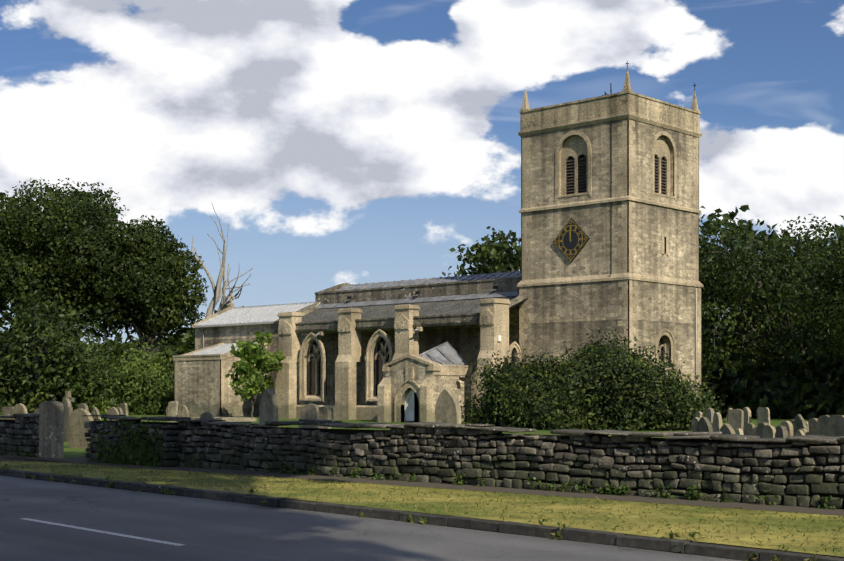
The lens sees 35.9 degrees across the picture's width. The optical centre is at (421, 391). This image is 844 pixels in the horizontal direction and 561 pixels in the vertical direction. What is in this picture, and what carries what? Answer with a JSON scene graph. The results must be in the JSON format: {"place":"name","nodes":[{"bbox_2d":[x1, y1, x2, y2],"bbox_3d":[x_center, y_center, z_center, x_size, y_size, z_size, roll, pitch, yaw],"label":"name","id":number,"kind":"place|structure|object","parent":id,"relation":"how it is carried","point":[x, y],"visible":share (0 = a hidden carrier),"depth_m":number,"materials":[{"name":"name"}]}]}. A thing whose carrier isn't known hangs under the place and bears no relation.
{"place":"outdoors","nodes":[
{"label":"outdoors","id":0,"kind":"place"},
{"bbox_2d":[178,417,256,422],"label":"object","id":1,"kind":"object","parent":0,"point":[240,419],"visible":0.25,"depth_m":35.56,"materials":[{"name":"stone"}]},
{"bbox_2d":[174,345,266,416],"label":"vestry walls","id":2,"kind":"structure","parent":0,"point":[197,389],"depth_m":82.67,"materials":[{"name":"beige stone"}]},
{"bbox_2d":[189,342,256,354],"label":"vestry roof","id":3,"kind":"structure","parent":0,"point":[222,348],"depth_m":84.74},
{"bbox_2d":[302,305,318,333],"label":"aisle walls","id":4,"kind":"structure","parent":0,"point":[308,311],"depth_m":79.19,"materials":[{"name":"beige stone"}]},
{"bbox_2d":[0,475,741,560],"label":"road","id":5,"kind":"structure","parent":0,"point":[201,529],"depth_m":14.94,"materials":[{"name":"grey asphalt"}]},
{"bbox_2d":[20,518,183,545],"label":"road markings","id":6,"kind":"object","parent":5,"relation":"on","point":[135,537],"visible":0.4,"depth_m":15.33,"materials":[{"name":"paint"}]},
{"bbox_2d":[0,490,280,508],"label":"road iron covers","id":7,"kind":"object","parent":5,"relation":"on","point":[22,491],"visible":0.68,"depth_m":21.45,"materials":[{"name":"grey metal"}]},
{"bbox_2d":[252,506,275,508],"bbox_3d":[-2.264,1.659,18.677,0.290,0.001,0.420,0,0,-41],"label":"road gully grate","id":8,"kind":"object","parent":7,"relation":"on","point":[266,507],"visible":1,"depth_m":18.65,"materials":[{"name":"grey metal"}]},
{"bbox_2d":[0,464,818,560],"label":"weed leaves","id":9,"kind":"object","parent":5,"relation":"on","point":[410,517],"visible":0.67,"depth_m":16.54,"materials":[{"name":"green plant"}]},
{"bbox_2d":[296,405,474,419],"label":"church plinth","id":10,"kind":"structure","parent":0,"point":[365,412],"depth_m":72.55,"materials":[{"name":"beige stone"}]},
{"bbox_2d":[0,455,843,515],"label":"footpath","id":11,"kind":"structure","parent":0,"point":[782,508],"depth_m":20.69,"materials":[{"name":"grey"}]},
{"bbox_2d":[39,401,63,457],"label":"gatepost slab","id":12,"kind":"structure","parent":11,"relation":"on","point":[51,429],"depth_m":30.18,"materials":[{"name":"stone"}]},
{"bbox_2d":[0,416,840,508],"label":"weed leaves","id":13,"kind":"object","parent":11,"relation":"on","point":[135,454],"visible":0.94,"depth_m":26.73,"materials":[{"name":"green plant"}]},
{"bbox_2d":[0,0,843,343],"label":"sky","id":14,"kind":"structure","parent":0,"point":[335,142],"materials":[{"name":"blue"}]},
{"bbox_2d":[0,458,843,557],"bbox_3d":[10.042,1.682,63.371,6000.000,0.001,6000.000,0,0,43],"label":"ground","id":15,"kind":"structure","parent":0,"point":[559,527],"depth_m":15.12,"materials":[{"name":"green plant"}]},
{"bbox_2d":[0,320,32,403],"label":"foliage","id":16,"kind":"object","parent":15,"relation":"on","point":[6,338],"visible":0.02,"depth_m":94.18,"materials":[{"name":"green plant"}]},
{"bbox_2d":[0,177,129,344],"bbox_3d":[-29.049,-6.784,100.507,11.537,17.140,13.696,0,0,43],"label":"tree","id":17,"kind":"object","parent":15,"relation":"on","point":[16,302],"visible":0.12,"depth_m":99.71,"materials":[{"name":"brown plant"}]},
{"bbox_2d":[0,261,141,414],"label":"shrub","id":18,"kind":"object","parent":15,"relation":"on","point":[50,333],"depth_m":88.33,"materials":[{"name":"green plant"}]},
{"bbox_2d":[20,343,124,412],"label":"shrub leaves","id":19,"kind":"object","parent":15,"relation":"on","point":[102,372],"visible":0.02,"depth_m":89.78,"materials":[{"name":"green plant"}]},
{"bbox_2d":[78,335,173,414],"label":"bush","id":20,"kind":"object","parent":15,"relation":"on","point":[157,383],"visible":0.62,"depth_m":87.50,"materials":[{"name":"green plant"}]},
{"bbox_2d":[103,363,161,414],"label":"shrub","id":21,"kind":"object","parent":15,"relation":"on","point":[145,399],"visible":0.04,"depth_m":87.61,"materials":[{"name":"green plant"}]},
{"bbox_2d":[104,223,195,365],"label":"tree","id":22,"kind":"object","parent":15,"relation":"on","point":[146,339],"visible":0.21,"depth_m":97.83,"materials":[{"name":"brown plant"}]},
{"bbox_2d":[80,215,208,346],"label":"tree","id":23,"kind":"object","parent":22,"relation":"attached to","point":[157,252],"visible":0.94,"depth_m":96.36,"materials":[{"name":"green plant"}]},
{"bbox_2d":[86,305,243,385],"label":"hedge","id":24,"kind":"object","parent":15,"relation":"on","point":[182,348],"depth_m":152.53,"materials":[{"name":"green plant"}]},
{"bbox_2d":[172,342,267,416],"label":"vestry dressings","id":25,"kind":"structure","parent":15,"relation":"on","point":[221,359],"depth_m":81.65,"materials":[{"name":"beige stone"}]},
{"bbox_2d":[192,201,252,317],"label":"bare tree","id":26,"kind":"object","parent":15,"relation":"on","point":[217,292],"visible":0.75,"depth_m":98.81,"materials":[{"name":"brown plant"}]},
{"bbox_2d":[195,324,315,404],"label":"chancel walls","id":27,"kind":"structure","parent":15,"relation":"on","point":[223,334],"depth_m":85.53,"materials":[{"name":"beige stone"}]},
{"bbox_2d":[192,293,234,350],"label":"chancel dressings","id":28,"kind":"structure","parent":27,"relation":"attached to","point":[229,307],"depth_m":89.89,"materials":[{"name":"beige stone"}]},
{"bbox_2d":[194,322,272,347],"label":"gutter","id":29,"kind":"object","parent":27,"relation":"attached to","point":[201,327],"visible":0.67,"depth_m":86.30,"materials":[{"name":"grey metal"}]},
{"bbox_2d":[196,302,314,325],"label":"chancel roof","id":30,"kind":"structure","parent":27,"relation":"on","point":[252,314],"depth_m":87.15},
{"bbox_2d":[275,298,510,419],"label":"buttresses","id":31,"kind":"structure","parent":15,"relation":"on","point":[496,310],"depth_m":72.82,"materials":[{"name":"beige stone"}]},
{"bbox_2d":[282,316,488,334],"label":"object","id":32,"kind":"object","parent":31,"relation":"attached to","point":[401,324],"visible":0.9,"depth_m":70.08,"materials":[{"name":"stone"}]},
{"bbox_2d":[0,415,807,457],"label":"churchyard grass","id":33,"kind":"structure","parent":15,"relation":"on","point":[81,452],"depth_m":58.57,"materials":[{"name":"green plant"}]},
{"bbox_2d":[225,331,285,417],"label":"small tree","id":34,"kind":"object","parent":33,"relation":"on","point":[260,358],"depth_m":74.99,"materials":[{"name":"green plant"}]},
{"bbox_2d":[2,389,843,448],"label":"gravestones","id":35,"kind":"object","parent":33,"relation":"on","point":[447,408],"visible":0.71,"depth_m":30.31,"materials":[{"name":"stone"}]},
{"bbox_2d":[1,466,823,560],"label":"dry weed leaves","id":36,"kind":"object","parent":15,"relation":"on","point":[670,537],"visible":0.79,"depth_m":14.63,"materials":[{"name":"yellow plant"}]},
{"bbox_2d":[316,305,518,406],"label":"nave walls","id":37,"kind":"structure","parent":15,"relation":"on","point":[463,341],"depth_m":73.86,"materials":[{"name":"beige stone"}]},
{"bbox_2d":[273,277,528,333],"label":"church parapets","id":38,"kind":"object","parent":37,"relation":"on","point":[329,295],"visible":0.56,"depth_m":72.89,"materials":[{"name":"beige stone"}]},
{"bbox_2d":[315,289,496,334],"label":"lead spouts","id":39,"kind":"object","parent":38,"relation":"attached to","point":[413,295],"visible":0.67,"depth_m":74.08,"materials":[{"name":"grey metal"}]},
{"bbox_2d":[318,327,422,335],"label":"spout corbels","id":40,"kind":"object","parent":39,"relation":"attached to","point":[420,329],"visible":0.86,"depth_m":69.56,"materials":[{"name":"stone"}]},
{"bbox_2d":[347,286,497,298],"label":"nave drain slots","id":41,"kind":"object","parent":38,"relation":"in","point":[418,292],"visible":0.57,"depth_m":74.27,"materials":[{"name":"black"}]},
{"bbox_2d":[302,296,521,321],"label":"aisle roof slates","id":42,"kind":"object","parent":37,"relation":"on","point":[462,306],"visible":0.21,"depth_m":72.79,"materials":[{"name":"grey stone"}]},
{"bbox_2d":[316,271,520,308],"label":"roof","id":43,"kind":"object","parent":37,"relation":"on","point":[481,276],"visible":0.44,"depth_m":74.86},
{"bbox_2d":[0,459,843,549],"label":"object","id":44,"kind":"object","parent":15,"relation":"on","point":[593,507],"visible":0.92,"depth_m":17.72,"materials":[{"name":"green plant"}]},
{"bbox_2d":[0,468,843,560],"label":"kerb","id":45,"kind":"structure","parent":15,"relation":"on","point":[690,547],"depth_m":15.70,"materials":[{"name":"stone"}]},
{"bbox_2d":[0,419,843,506],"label":"boundary wall","id":46,"kind":"structure","parent":15,"relation":"on","point":[356,431],"depth_m":20.34,"materials":[{"name":"grey stone"}]},
{"bbox_2d":[0,413,38,456],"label":"boundary wall stones","id":47,"kind":"object","parent":46,"relation":"on","point":[25,420],"visible":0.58,"depth_m":31.08,"materials":[{"name":"grey stone"}]},
{"bbox_2d":[82,415,190,466],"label":"boundary wall stones","id":48,"kind":"object","parent":46,"relation":"in","point":[104,427],"visible":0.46,"depth_m":27.42,"materials":[{"name":"grey stone"}]},
{"bbox_2d":[176,419,843,508],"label":"boundary wall stones","id":49,"kind":"object","parent":46,"relation":"in","point":[752,486],"visible":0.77,"depth_m":20.53,"materials":[{"name":"grey stone"}]},
{"bbox_2d":[378,354,471,421],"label":"porch dressings","id":50,"kind":"structure","parent":15,"relation":"on","point":[424,391],"depth_m":66.23,"materials":[{"name":"beige stone"}]},
{"bbox_2d":[442,226,520,275],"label":"tree","id":51,"kind":"object","parent":15,"relation":"on","point":[493,250],"depth_m":117.73,"materials":[{"name":"green plant"}]},
{"bbox_2d":[459,322,730,430],"bbox_3d":[6.873,-0.567,56.277,13.718,4.870,9.272,0,0,43],"label":"yew bush","id":52,"kind":"object","parent":15,"relation":"on","point":[555,379],"depth_m":53.31,"materials":[{"name":"green plant"}]},
{"bbox_2d":[519,118,701,396],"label":"church tower","id":53,"kind":"structure","parent":15,"relation":"on","point":[559,315],"depth_m":65.69,"materials":[{"name":"beige stone"}]},
{"bbox_2d":[553,218,589,261],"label":"clock face","id":54,"kind":"object","parent":53,"relation":"attached to","point":[569,245],"visible":0.79,"depth_m":65.57},
{"bbox_2d":[554,219,587,260],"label":"clock face decoration","id":55,"kind":"object","parent":54,"relation":"attached to","point":[564,252],"visible":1,"depth_m":65.58,"materials":[{"name":"brown"}]},
{"bbox_2d":[555,131,591,201],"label":"window surround","id":56,"kind":"object","parent":53,"relation":"attached to","point":[577,146],"visible":0.77,"depth_m":65.80,"materials":[{"name":"beige stone"}]},
{"bbox_2d":[566,157,585,194],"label":"belfry louvres","id":57,"kind":"object","parent":53,"relation":"attached to","point":[572,180],"visible":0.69,"depth_m":65.88,"materials":[{"name":"grey wood"}]},
{"bbox_2d":[567,155,585,192],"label":"dark belfry","id":58,"kind":"object","parent":53,"relation":"attached to","point":[570,157],"depth_m":66.18,"materials":[{"name":"black"}]},
{"bbox_2d":[518,120,701,401],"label":"corner quoins","id":59,"kind":"object","parent":53,"relation":"attached to","point":[626,309],"visible":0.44,"depth_m":63.75,"materials":[{"name":"beige stone"}]},
{"bbox_2d":[519,69,700,131],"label":"parapet","id":60,"kind":"structure","parent":53,"relation":"on","point":[627,99],"depth_m":65.57,"materials":[{"name":"beige stone"}]},
{"bbox_2d":[517,113,702,286],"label":"string courses","id":61,"kind":"object","parent":53,"relation":"attached to","point":[606,277],"visible":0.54,"depth_m":65.50,"materials":[{"name":"beige stone"}]},
{"bbox_2d":[602,61,695,273],"bbox_3d":[9.777,-7.308,67.964,6.530,17.740,6.620,0,0,43],"label":"tower ironwork","id":62,"kind":"object","parent":53,"relation":"attached to","point":[627,63],"visible":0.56,"depth_m":64.02,"materials":[{"name":"black metal"}]},
{"bbox_2d":[655,156,664,193],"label":"dark belfry","id":63,"kind":"object","parent":53,"relation":"attached to","point":[662,158],"visible":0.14,"depth_m":66.52,"materials":[{"name":"black"}]},
{"bbox_2d":[655,158,666,194],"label":"belfry louvres","id":64,"kind":"object","parent":53,"relation":"attached to","point":[661,176],"visible":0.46,"depth_m":66.08,"materials":[{"name":"grey wood"}]},
{"bbox_2d":[652,131,676,201],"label":"window surround","id":65,"kind":"object","parent":53,"relation":"attached to","point":[660,148],"visible":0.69,"depth_m":65.94,"materials":[{"name":"beige stone"}]},
{"bbox_2d":[655,232,674,368],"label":"window","id":66,"kind":"structure","parent":53,"relation":"attached to","point":[667,333],"depth_m":65.88,"materials":[{"name":"beige stone"}]},
{"bbox_2d":[695,288,696,395],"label":"drainpipe","id":67,"kind":"object","parent":53,"relation":"attached to","point":[695,335],"visible":0.65,"depth_m":67.63,"materials":[{"name":"black metal"}]},
{"bbox_2d":[699,205,819,369],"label":"tree leaves","id":68,"kind":"object","parent":15,"relation":"on","point":[748,225],"depth_m":92.09,"materials":[{"name":"green plant"}]},
{"bbox_2d":[699,214,843,370],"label":"tree leaves","id":69,"kind":"object","parent":15,"relation":"on","point":[729,291],"depth_m":80.69,"materials":[{"name":"green plant"}]},
{"bbox_2d":[702,331,843,419],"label":"hedge","id":70,"kind":"object","parent":15,"relation":"on","point":[827,397],"depth_m":76.35,"materials":[{"name":"green plant"}]},
{"bbox_2d":[778,224,843,361],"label":"tree leaves","id":71,"kind":"object","parent":15,"relation":"on","point":[830,312],"depth_m":69.62,"materials":[{"name":"green plant"}]},
{"bbox_2d":[800,215,843,354],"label":"tree leaves","id":72,"kind":"object","parent":15,"relation":"on","point":[816,239],"visible":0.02,"depth_m":93.82,"materials":[{"name":"green plant"}]},
{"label":"tree trunk","id":73,"kind":"object","parent":15,"relation":"on","visible":0},
{"bbox_2d":[0,192,77,330],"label":"tree","id":74,"kind":"object","parent":73,"relation":"on","point":[29,252],"visible":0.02,"depth_m":107.93,"materials":[{"name":"green plant"}]},
{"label":"tree trunk","id":75,"kind":"object","parent":15,"relation":"on","visible":0},
{"bbox_2d":[52,194,132,313],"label":"tree leaves","id":76,"kind":"object","parent":75,"relation":"on","point":[86,209],"depth_m":125.61,"materials":[{"name":"green plant"}]},
{"bbox_2d":[385,358,470,421],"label":"porch walls","id":77,"kind":"structure","parent":0,"point":[457,387],"depth_m":66.51,"materials":[{"name":"beige stone"}]},
{"bbox_2d":[406,368,411,377],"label":"stone plaque","id":78,"kind":"object","parent":77,"relation":"in","point":[408,372],"visible":0.86,"depth_m":66.06,"materials":[{"name":"beige stone"}]},
{"bbox_2d":[405,389,414,420],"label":"door","id":79,"kind":"structure","parent":77,"relation":"in","point":[410,407],"depth_m":66.48,"materials":[{"name":"blue wood"}]},
{"bbox_2d":[80,333,791,371],"bbox_3d":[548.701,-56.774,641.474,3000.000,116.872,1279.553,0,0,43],"label":"hills","id":80,"kind":"structure","parent":0,"point":[185,334],"depth_m":957.10,"materials":[{"name":"green plant"}]},
{"bbox_2d":[418,342,466,364],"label":"porch roof","id":81,"kind":"structure","parent":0,"point":[446,353],"depth_m":67.35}
]}

